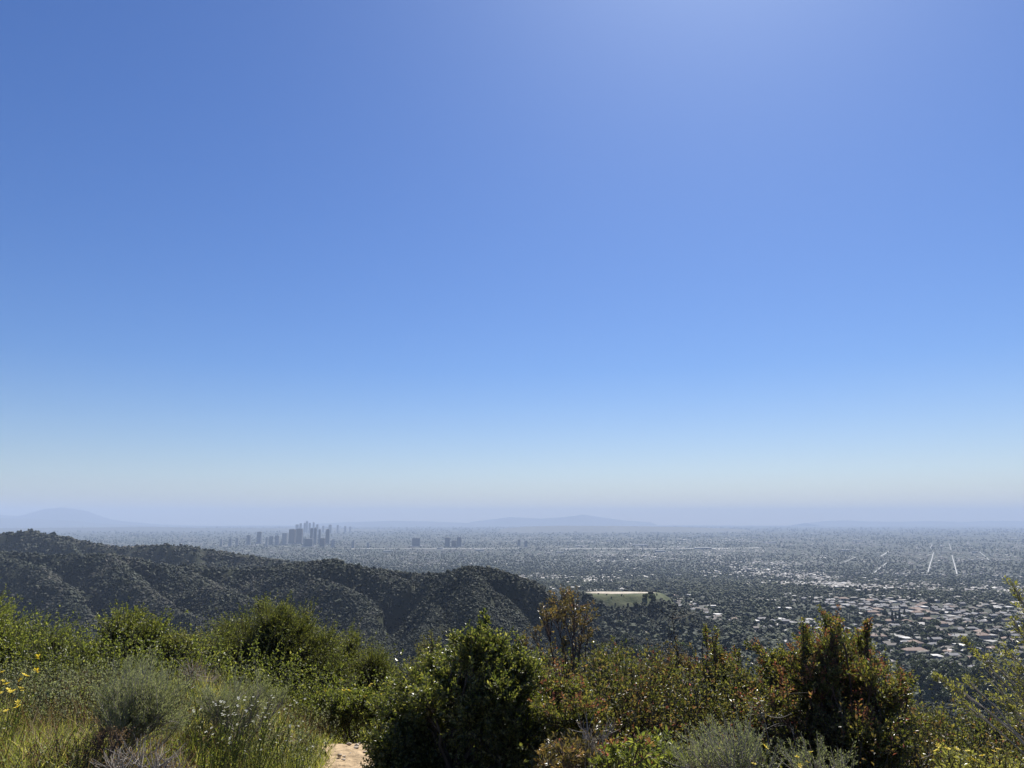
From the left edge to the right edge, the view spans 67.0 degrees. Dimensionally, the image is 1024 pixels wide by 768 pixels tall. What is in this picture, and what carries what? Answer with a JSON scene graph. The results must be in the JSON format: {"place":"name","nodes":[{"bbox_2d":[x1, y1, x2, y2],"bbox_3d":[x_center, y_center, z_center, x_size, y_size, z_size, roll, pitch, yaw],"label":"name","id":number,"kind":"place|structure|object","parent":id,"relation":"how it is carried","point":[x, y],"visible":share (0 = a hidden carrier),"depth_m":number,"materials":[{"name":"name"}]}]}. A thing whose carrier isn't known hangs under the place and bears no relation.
{"place":"outdoors","nodes":[
{"label":"outdoors","id":0,"kind":"place"},
{"bbox_2d":[0,518,160,527],"bbox_3d":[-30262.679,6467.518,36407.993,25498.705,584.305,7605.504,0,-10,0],"label":"mountains","id":1,"kind":"structure","parent":0,"point":[23,523],"depth_m":35117.49,"materials":[{"name":"blue stone"}]},
{"bbox_2d":[0,507,196,526],"bbox_3d":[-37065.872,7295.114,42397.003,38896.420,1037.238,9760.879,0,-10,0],"label":"mountains","id":2,"kind":"structure","parent":0,"point":[66,514],"depth_m":41384.52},
{"bbox_2d":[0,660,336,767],"bbox_3d":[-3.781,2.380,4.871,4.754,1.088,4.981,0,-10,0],"label":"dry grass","id":3,"kind":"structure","parent":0,"point":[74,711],"depth_m":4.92,"materials":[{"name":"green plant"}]},
{"bbox_2d":[0,527,395,531],"bbox_3d":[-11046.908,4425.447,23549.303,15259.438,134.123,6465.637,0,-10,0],"label":"hills","id":4,"kind":"structure","parent":0,"point":[135,529],"depth_m":22369.48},
{"bbox_2d":[322,744,371,767],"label":"path","id":5,"kind":"structure","parent":0,"point":[353,758],"depth_m":5.88,"materials":[{"name":"beige soil"}]},
{"bbox_2d":[313,742,372,765],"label":"pebbles","id":6,"kind":"object","parent":5,"relation":"on","point":[356,745],"visible":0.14,"depth_m":6.08,"materials":[{"name":"stone"}]},
{"bbox_2d":[302,521,519,526],"bbox_3d":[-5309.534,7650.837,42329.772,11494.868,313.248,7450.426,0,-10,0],"label":"hills","id":7,"kind":"structure","parent":0,"point":[403,523],"depth_m":40788.42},
{"bbox_2d":[0,525,1023,767],"bbox_3d":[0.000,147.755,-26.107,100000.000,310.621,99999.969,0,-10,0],"label":"ground","id":8,"kind":"structure","parent":0,"point":[617,599],"depth_m":5344.99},
{"bbox_2d":[0,670,10,725],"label":"wildflower","id":9,"kind":"object","parent":8,"relation":"on","point":[3,693],"visible":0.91,"depth_m":4.47,"materials":[{"name":"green plant"}]},
{"bbox_2d":[0,705,19,767],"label":"wildflower","id":10,"kind":"object","parent":8,"relation":"on","point":[13,730],"visible":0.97,"depth_m":3.77,"materials":[{"name":"green plant"}]},
{"bbox_2d":[0,673,27,756],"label":"wildflower","id":11,"kind":"object","parent":8,"relation":"on","point":[17,704],"visible":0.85,"depth_m":4.30,"materials":[{"name":"green plant"}]},
{"bbox_2d":[0,583,47,670],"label":"light green shrub","id":12,"kind":"object","parent":8,"relation":"on","point":[9,620],"visible":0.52,"depth_m":7.17,"materials":[{"name":"green plant"}]},
{"bbox_2d":[13,654,39,735],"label":"wildflower","id":13,"kind":"object","parent":8,"relation":"on","point":[36,668],"visible":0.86,"depth_m":4.49,"materials":[{"name":"green plant"}]},
{"bbox_2d":[10,601,103,675],"bbox_3d":[-4.778,2.995,7.924,1.124,1.497,0.896,3,-10,-17],"label":"light green shrub","id":14,"kind":"object","parent":8,"relation":"on","point":[60,635],"visible":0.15,"depth_m":7.96,"materials":[{"name":"green plant"}]},
{"bbox_2d":[81,720,134,767],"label":"dry plant","id":15,"kind":"object","parent":8,"relation":"on","point":[100,736],"visible":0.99,"depth_m":4.09,"materials":[{"name":"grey plant"}]},
{"bbox_2d":[84,641,199,766],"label":"sagebrush","id":16,"kind":"object","parent":8,"relation":"on","point":[141,705],"visible":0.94,"depth_m":4.37,"materials":[{"name":"green plant"}]},
{"bbox_2d":[90,733,194,767],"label":"dry plant","id":17,"kind":"object","parent":8,"relation":"on","point":[157,760],"visible":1,"depth_m":3.62,"materials":[{"name":"grey plant"}]},
{"bbox_2d":[86,596,199,681],"bbox_3d":[-4.026,3.056,8.204,1.368,1.566,1.219,0,-10,0],"label":"broadleaf bush","id":18,"kind":"object","parent":8,"relation":"on","point":[146,625],"visible":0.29,"depth_m":8.06,"materials":[{"name":"green plant"}]},
{"bbox_2d":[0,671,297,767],"bbox_3d":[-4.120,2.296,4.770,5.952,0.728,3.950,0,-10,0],"label":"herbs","id":19,"kind":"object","parent":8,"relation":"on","point":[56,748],"visible":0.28,"depth_m":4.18,"materials":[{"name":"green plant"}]},
{"bbox_2d":[0,652,339,767],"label":"herbs","id":20,"kind":"object","parent":8,"relation":"on","point":[58,687],"visible":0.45,"depth_m":5.55,"materials":[{"name":"green plant"}]},
{"bbox_2d":[0,670,340,767],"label":"herbs","id":21,"kind":"object","parent":8,"relation":"on","point":[59,747],"visible":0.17,"depth_m":4.93,"materials":[{"name":"green plant"}]},
{"bbox_2d":[0,671,361,767],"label":"grass","id":22,"kind":"structure","parent":8,"relation":"on","point":[48,746],"depth_m":4.98,"materials":[{"name":"green plant"}]},
{"bbox_2d":[161,622,215,675],"bbox_3d":[-3.466,3.228,8.155,0.568,1.441,0.647,0,-10,0],"label":"yellow green bush","id":23,"kind":"object","parent":8,"relation":"on","point":[184,633],"visible":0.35,"depth_m":8.16,"materials":[{"name":"green plant"}]},
{"bbox_2d":[173,652,219,690],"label":"dead bush","id":24,"kind":"object","parent":8,"relation":"on","point":[199,675],"visible":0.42,"depth_m":6.23,"materials":[{"name":"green plant"}]},
{"bbox_2d":[0,605,402,743],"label":"undergrowth","id":25,"kind":"object","parent":8,"relation":"on","point":[301,697],"visible":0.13,"depth_m":6.98,"materials":[{"name":"green plant"}]},
{"bbox_2d":[192,688,247,767],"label":"wildflower","id":26,"kind":"object","parent":8,"relation":"on","point":[212,764],"visible":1,"depth_m":4.34,"materials":[{"name":"green plant"}]},
{"bbox_2d":[192,665,292,757],"bbox_3d":[-1.844,2.256,5.320,0.779,0.677,0.618,0,-10,0],"label":"sagebrush","id":27,"kind":"object","parent":8,"relation":"on","point":[257,694],"visible":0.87,"depth_m":5.26,"materials":[{"name":"green plant"}]},
{"bbox_2d":[255,532,262,543],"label":"office tower","id":28,"kind":"structure","parent":8,"relation":"on","point":[259,538],"depth_m":9980.62,"materials":[{"name":"concrete"}]},
{"bbox_2d":[225,696,306,767],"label":"wildflower","id":29,"kind":"object","parent":8,"relation":"on","point":[263,734],"visible":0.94,"depth_m":4.70,"materials":[{"name":"green plant"}]},
{"bbox_2d":[191,590,365,714],"bbox_3d":[-2.881,3.470,9.209,2.388,1.988,1.557,0,-10,0],"label":"scrub oak","id":30,"kind":"object","parent":8,"relation":"on","point":[275,621],"visible":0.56,"depth_m":9.08,"materials":[{"name":"green plant"}]},
{"bbox_2d":[281,533,287,544],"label":"office tower","id":31,"kind":"structure","parent":8,"relation":"on","point":[284,538],"depth_m":9580.93,"materials":[{"name":"concrete"}]},
{"bbox_2d":[257,717,312,767],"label":"wildflower","id":32,"kind":"object","parent":8,"relation":"on","point":[283,761],"visible":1,"depth_m":4.39,"materials":[{"name":"green plant"}]},
{"bbox_2d":[287,529,295,543],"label":"office tower","id":33,"kind":"structure","parent":8,"relation":"on","point":[292,535],"depth_m":9994.51,"materials":[{"name":"grey metal"}]},
{"bbox_2d":[295,528,302,543],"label":"office tower","id":34,"kind":"structure","parent":8,"relation":"on","point":[299,535],"depth_m":9993.57,"materials":[{"name":"grey metal"}]},
{"bbox_2d":[302,538,315,546],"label":"office tower","id":35,"kind":"structure","parent":8,"relation":"on","point":[309,542],"depth_m":8923.32,"materials":[{"name":"grey glass"}]},
{"bbox_2d":[308,732,343,767],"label":"herbs","id":36,"kind":"object","parent":8,"relation":"on","point":[329,746],"visible":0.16,"depth_m":6.18,"materials":[{"name":"green plant"}]},
{"bbox_2d":[326,529,329,543],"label":"office tower","id":37,"kind":"structure","parent":8,"relation":"on","point":[327,536],"depth_m":9989.26,"materials":[{"name":"grey glass"}]},
{"bbox_2d":[0,532,686,646],"bbox_3d":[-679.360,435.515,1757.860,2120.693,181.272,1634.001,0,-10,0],"label":"chaparral","id":38,"kind":"object","parent":8,"relation":"on","point":[166,601],"visible":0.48,"depth_m":1366.16,"materials":[{"name":"green plant"}]},
{"bbox_2d":[315,680,389,743],"bbox_3d":[-1.459,3.065,7.118,0.856,0.678,0.439,-1,-10,8],"label":"broadleaf bush","id":39,"kind":"object","parent":8,"relation":"on","point":[343,710],"visible":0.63,"depth_m":7.08,"materials":[{"name":"green plant"}]},
{"bbox_2d":[0,529,711,655],"bbox_3d":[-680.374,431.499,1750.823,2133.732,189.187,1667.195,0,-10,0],"label":"chaparral","id":40,"kind":"object","parent":8,"relation":"on","point":[30,579],"visible":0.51,"depth_m":1392.09,"materials":[{"name":"green plant"}]},
{"bbox_2d":[0,528,717,642],"bbox_3d":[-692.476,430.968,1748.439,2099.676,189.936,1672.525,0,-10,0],"label":"chaparral","id":41,"kind":"object","parent":8,"relation":"on","point":[366,570],"visible":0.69,"depth_m":1380.20,"materials":[{"name":"green plant"}]},
{"bbox_2d":[332,618,407,737],"bbox_3d":[-1.945,3.999,10.085,1.363,1.894,1.090,0,-10,0],"label":"scrub oak","id":42,"kind":"object","parent":8,"relation":"on","point":[371,662],"visible":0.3,"depth_m":9.95,"materials":[{"name":"green plant"}]},
{"bbox_2d":[411,538,419,546],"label":"office block","id":43,"kind":"structure","parent":8,"relation":"on","point":[415,542],"depth_m":9133.85,"materials":[{"name":"grey glass"}]},
{"bbox_2d":[397,629,445,709],"bbox_3d":[-0.759,2.635,6.773,0.592,1.054,0.948,0,-10,0],"label":"brittle bush","id":44,"kind":"object","parent":8,"relation":"on","point":[432,647],"visible":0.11,"depth_m":6.65,"materials":[{"name":"green plant"}]},
{"bbox_2d":[351,608,565,767],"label":"laurel sumac","id":45,"kind":"object","parent":8,"relation":"on","point":[475,686],"visible":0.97,"depth_m":5.06,"materials":[{"name":"green plant"}]},
{"bbox_2d":[5,526,1023,594],"bbox_3d":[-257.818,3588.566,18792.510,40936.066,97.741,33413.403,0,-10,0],"label":"distant trees","id":46,"kind":"object","parent":8,"relation":"on","point":[726,577],"visible":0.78,"depth_m":5404.80,"materials":[{"name":"plant"}]},
{"bbox_2d":[5,527,1023,662],"bbox_3d":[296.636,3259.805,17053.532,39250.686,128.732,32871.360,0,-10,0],"label":"houses","id":47,"kind":"structure","parent":8,"relation":"on","point":[837,584],"depth_m":6224.17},
{"bbox_2d":[32,643,1015,747],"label":"undergrowth","id":48,"kind":"object","parent":8,"relation":"on","point":[363,677],"depth_m":8.57,"materials":[{"name":"green plant"}]},
{"bbox_2d":[518,584,599,703],"bbox_3d":[0.396,2.270,6.115,0.592,1.332,0.838,-4,-11,20],"label":"toyon","id":49,"kind":"object","parent":8,"relation":"on","point":[566,601],"visible":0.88,"depth_m":6.12,"materials":[{"name":"green plant"}]},
{"bbox_2d":[534,719,603,767],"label":"broadleaf plant","id":50,"kind":"object","parent":8,"relation":"on","point":[573,754],"visible":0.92,"depth_m":3.95,"materials":[{"name":"green plant"}]},
{"bbox_2d":[527,656,612,761],"bbox_3d":[0.341,2.196,4.812,0.530,0.954,0.658,2,-10,-13],"label":"toyon","id":51,"kind":"object","parent":8,"relation":"on","point":[554,713],"visible":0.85,"depth_m":4.74,"materials":[{"name":"green plant"}]},
{"bbox_2d":[189,571,966,738],"bbox_3d":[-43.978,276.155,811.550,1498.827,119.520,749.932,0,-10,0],"label":"chaparral","id":52,"kind":"object","parent":8,"relation":"on","point":[363,617],"visible":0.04,"depth_m":1088.23,"materials":[{"name":"green plant"}]},
{"bbox_2d":[571,710,617,767],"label":"dry plant","id":53,"kind":"object","parent":8,"relation":"on","point":[592,739],"visible":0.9,"depth_m":4.13,"materials":[{"name":"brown plant"}]},
{"bbox_2d":[583,637,608,688],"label":"dead stalk","id":54,"kind":"object","parent":8,"relation":"on","point":[595,655],"visible":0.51,"depth_m":5.91,"materials":[{"name":"brown plant"}]},
{"bbox_2d":[188,565,1023,741],"bbox_3d":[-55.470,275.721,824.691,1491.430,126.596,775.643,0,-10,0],"label":"chaparral","id":55,"kind":"object","parent":8,"relation":"on","point":[449,622],"visible":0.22,"depth_m":1030.00,"materials":[{"name":"green plant"}]},
{"bbox_2d":[586,638,646,719],"bbox_3d":[0.908,2.709,6.664,0.668,0.984,0.777,0,-10,0],"label":"olive brush","id":56,"kind":"object","parent":8,"relation":"on","point":[613,658],"visible":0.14,"depth_m":6.64,"materials":[{"name":"green plant"}]},
{"bbox_2d":[586,592,655,593],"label":"graded pad","id":57,"kind":"object","parent":8,"relation":"on","point":[617,592],"visible":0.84,"depth_m":1386.97,"materials":[{"name":"beige soil"}]},
{"bbox_2d":[620,632,629,647],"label":"eucalyptus tree","id":58,"kind":"object","parent":8,"relation":"on","point":[625,635],"visible":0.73,"depth_m":965.68,"materials":[{"name":"green plant"}]},
{"bbox_2d":[586,718,692,767],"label":"broadleaf plant","id":59,"kind":"object","parent":8,"relation":"on","point":[642,756],"visible":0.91,"depth_m":3.76,"materials":[{"name":"green plant"}]},
{"bbox_2d":[623,635,706,723],"bbox_3d":[1.351,2.714,6.624,0.659,1.142,0.995,-6,-12,29],"label":"olive brush","id":60,"kind":"object","parent":8,"relation":"on","point":[680,660],"visible":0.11,"depth_m":6.54,"materials":[{"name":"green plant"}]},
{"bbox_2d":[652,603,693,720],"bbox_3d":[1.354,2.483,6.356,0.265,1.333,0.268,-9,-14,43],"label":"dead stalk","id":61,"kind":"object","parent":8,"relation":"on","point":[674,635],"visible":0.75,"depth_m":6.45,"materials":[{"name":"brown plant"}]},
{"bbox_2d":[683,673,711,721],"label":"dead stalk","id":62,"kind":"object","parent":8,"relation":"on","point":[696,702],"visible":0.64,"depth_m":5.58,"materials":[{"name":"brown plant"}]},
{"bbox_2d":[692,623,741,699],"bbox_3d":[1.717,2.592,6.405,0.403,1.219,0.745,-3,-10,16],"label":"toyon","id":63,"kind":"object","parent":8,"relation":"on","point":[715,656],"visible":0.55,"depth_m":6.34,"materials":[{"name":"green plant"}]},
{"bbox_2d":[651,701,784,767],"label":"sage bush","id":64,"kind":"object","parent":8,"relation":"on","point":[742,752],"visible":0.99,"depth_m":3.65,"materials":[{"name":"green plant"}]},
{"bbox_2d":[710,654,770,753],"bbox_3d":[1.786,2.551,5.815,0.557,0.998,0.818,-4,-11,24],"label":"olive brush","id":65,"kind":"object","parent":8,"relation":"on","point":[733,669],"visible":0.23,"depth_m":5.85,"materials":[{"name":"green plant"}]},
{"bbox_2d":[732,656,762,689],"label":"dead stalk","id":66,"kind":"object","parent":8,"relation":"on","point":[750,673],"visible":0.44,"depth_m":5.62,"materials":[{"name":"brown plant"}]},
{"bbox_2d":[472,626,1023,767],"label":"undergrowth","id":67,"kind":"object","parent":8,"relation":"on","point":[532,760],"visible":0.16,"depth_m":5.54,"materials":[{"name":"green plant"}]},
{"bbox_2d":[740,690,789,766],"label":"dead stalk","id":68,"kind":"object","parent":8,"relation":"on","point":[765,723],"visible":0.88,"depth_m":4.71,"materials":[{"name":"brown plant"}]},
{"bbox_2d":[524,630,1023,767],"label":"dead twigs","id":69,"kind":"object","parent":8,"relation":"on","point":[770,708],"visible":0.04,"depth_m":5.42,"materials":[{"name":"brown wood"}]},
{"bbox_2d":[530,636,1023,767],"bbox_3d":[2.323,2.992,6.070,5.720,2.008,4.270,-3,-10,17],"label":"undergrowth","id":70,"kind":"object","parent":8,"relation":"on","point":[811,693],"visible":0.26,"depth_m":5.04,"materials":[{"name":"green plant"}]},
{"bbox_2d":[536,580,1023,708],"bbox_3d":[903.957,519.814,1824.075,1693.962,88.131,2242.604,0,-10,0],"label":"distant trees","id":71,"kind":"object","parent":8,"relation":"on","point":[743,631],"visible":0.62,"depth_m":1531.02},
{"bbox_2d":[771,731,857,767],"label":"sage bush","id":72,"kind":"object","parent":8,"relation":"on","point":[804,753],"visible":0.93,"depth_m":3.88,"materials":[{"name":"green plant"}]},
{"bbox_2d":[734,603,930,767],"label":"toyon","id":73,"kind":"object","parent":8,"relation":"on","point":[829,654],"visible":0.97,"depth_m":5.05,"materials":[{"name":"green plant"}]},
{"bbox_2d":[880,644,892,652],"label":"oak tree","id":74,"kind":"object","parent":8,"relation":"on","point":[882,646],"visible":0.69,"depth_m":1099.26,"materials":[{"name":"green plant"}]},
{"bbox_2d":[902,646,922,653],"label":"house","id":75,"kind":"structure","parent":8,"relation":"on","point":[908,650],"depth_m":1103.58,"materials":[{"name":"ceramic"}]},
{"bbox_2d":[910,660,917,681],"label":"eucalyptus tree","id":76,"kind":"object","parent":8,"relation":"on","point":[913,665],"visible":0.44,"depth_m":851.55,"materials":[{"name":"green plant"}]},
{"bbox_2d":[917,659,930,667],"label":"eucalyptus tree","id":77,"kind":"object","parent":8,"relation":"on","point":[925,663],"visible":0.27,"depth_m":878.21,"materials":[{"name":"green plant"}]},
{"bbox_2d":[918,669,931,685],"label":"eucalyptus tree","id":78,"kind":"object","parent":8,"relation":"on","point":[925,673],"visible":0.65,"depth_m":825.34,"materials":[{"name":"green plant"}]},
{"bbox_2d":[923,677,937,690],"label":"eucalyptus tree","id":79,"kind":"object","parent":8,"relation":"on","point":[927,682],"visible":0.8,"depth_m":810.99,"materials":[{"name":"green plant"}]},
{"bbox_2d":[924,624,936,632],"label":"oak tree","id":80,"kind":"object","parent":8,"relation":"on","point":[930,628],"visible":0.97,"depth_m":1317.99,"materials":[{"name":"green plant"}]},
{"bbox_2d":[925,673,941,691],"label":"eucalyptus tree","id":81,"kind":"object","parent":8,"relation":"on","point":[937,683],"visible":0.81,"depth_m":811.41,"materials":[{"name":"green plant"}]},
{"bbox_2d":[929,619,941,625],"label":"oak tree","id":82,"kind":"object","parent":8,"relation":"on","point":[936,622],"visible":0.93,"depth_m":1399.37,"materials":[{"name":"green plant"}]},
{"bbox_2d":[931,690,941,701],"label":"oak tree","id":83,"kind":"object","parent":8,"relation":"on","point":[936,696],"visible":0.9,"depth_m":798.08,"materials":[{"name":"green plant"}]},
{"bbox_2d":[904,698,971,750],"bbox_3d":[4.167,3.746,7.611,0.820,1.210,1.035,0,-10,0],"label":"thicket shrub","id":84,"kind":"object","parent":8,"relation":"on","point":[938,718],"visible":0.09,"depth_m":7.88,"materials":[{"name":"green plant"}]},
{"bbox_2d":[935,664,949,679],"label":"eucalyptus tree","id":85,"kind":"object","parent":8,"relation":"on","point":[943,669],"visible":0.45,"depth_m":822.79,"materials":[{"name":"green plant"}]},
{"bbox_2d":[936,638,949,646],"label":"oak tree","id":86,"kind":"object","parent":8,"relation":"on","point":[943,642],"visible":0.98,"depth_m":1161.73,"materials":[{"name":"green plant"}]},
{"bbox_2d":[940,691,955,701],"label":"oak tree","id":87,"kind":"object","parent":8,"relation":"on","point":[946,697],"visible":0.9,"depth_m":793.56,"materials":[{"name":"green plant"}]},
{"bbox_2d":[944,670,955,686],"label":"eucalyptus tree","id":88,"kind":"object","parent":8,"relation":"on","point":[950,673],"visible":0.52,"depth_m":809.32,"materials":[{"name":"green plant"}]},
{"bbox_2d":[953,672,966,688],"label":"eucalyptus tree","id":89,"kind":"object","parent":8,"relation":"on","point":[958,676],"visible":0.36,"depth_m":800.78,"materials":[{"name":"green plant"}]},
{"bbox_2d":[961,680,973,694],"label":"eucalyptus tree","id":90,"kind":"object","parent":8,"relation":"on","point":[969,690],"visible":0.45,"depth_m":787.90,"materials":[{"name":"green plant"}]},
{"bbox_2d":[967,694,986,705],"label":"oak tree","id":91,"kind":"object","parent":8,"relation":"on","point":[984,703],"visible":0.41,"depth_m":778.39,"materials":[{"name":"green plant"}]},
{"bbox_2d":[931,575,1023,753],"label":"pale leaved shrub","id":92,"kind":"object","parent":8,"relation":"on","point":[1018,672],"visible":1,"depth_m":3.55,"materials":[{"name":"green plant"}]},
{"bbox_2d":[932,740,1023,767],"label":"broadleaf plant","id":93,"kind":"object","parent":8,"relation":"on","point":[969,760],"visible":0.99,"depth_m":3.82,"materials":[{"name":"green plant"}]},
{"bbox_2d":[970,641,985,649],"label":"oak tree","id":94,"kind":"object","parent":8,"relation":"on","point":[977,644],"visible":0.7,"depth_m":1128.51,"materials":[{"name":"green plant"}]},
{"bbox_2d":[971,664,987,685],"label":"eucalyptus tree","id":95,"kind":"object","parent":8,"relation":"on","point":[974,671],"visible":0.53,"depth_m":817.97,"materials":[{"name":"green plant"}]},
{"bbox_2d":[976,632,990,638],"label":"house","id":96,"kind":"structure","parent":8,"relation":"on","point":[983,635],"depth_m":1260.57,"materials":[{"name":"ceramic"}]},
{"bbox_2d":[979,678,994,700],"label":"eucalyptus tree","id":97,"kind":"object","parent":8,"relation":"on","point":[985,687],"visible":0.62,"depth_m":779.63,"materials":[{"name":"green plant"}]},
{"bbox_2d":[951,704,1023,759],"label":"thicket shrub","id":98,"kind":"object","parent":8,"relation":"on","point":[969,716],"visible":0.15,"depth_m":7.96,"materials":[{"name":"green plant"}]},
{"bbox_2d":[981,661,996,680],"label":"eucalyptus tree","id":99,"kind":"object","parent":8,"relation":"on","point":[987,669],"visible":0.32,"depth_m":849.20,"materials":[{"name":"green plant"}]},
{"bbox_2d":[0,0,1023,525],"label":"sky","id":100,"kind":"structure","parent":0,"point":[263,262],"materials":[{"name":"blue"}]},
{"bbox_2d":[469,515,658,525],"bbox_3d":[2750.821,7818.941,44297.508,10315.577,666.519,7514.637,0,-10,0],"label":"mountains","id":101,"kind":"structure","parent":0,"point":[582,520],"depth_m":42798.29,"materials":[{"name":"blue stone"}]},
{"bbox_2d":[499,526,757,532],"bbox_3d":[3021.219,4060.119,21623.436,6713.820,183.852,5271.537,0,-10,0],"label":"hills","id":102,"kind":"structure","parent":0,"point":[593,529],"depth_m":20397.44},
{"bbox_2d":[789,520,1023,525],"bbox_3d":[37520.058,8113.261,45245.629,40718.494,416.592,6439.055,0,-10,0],"label":"hills","id":103,"kind":"structure","parent":0,"point":[916,523],"depth_m":44032.85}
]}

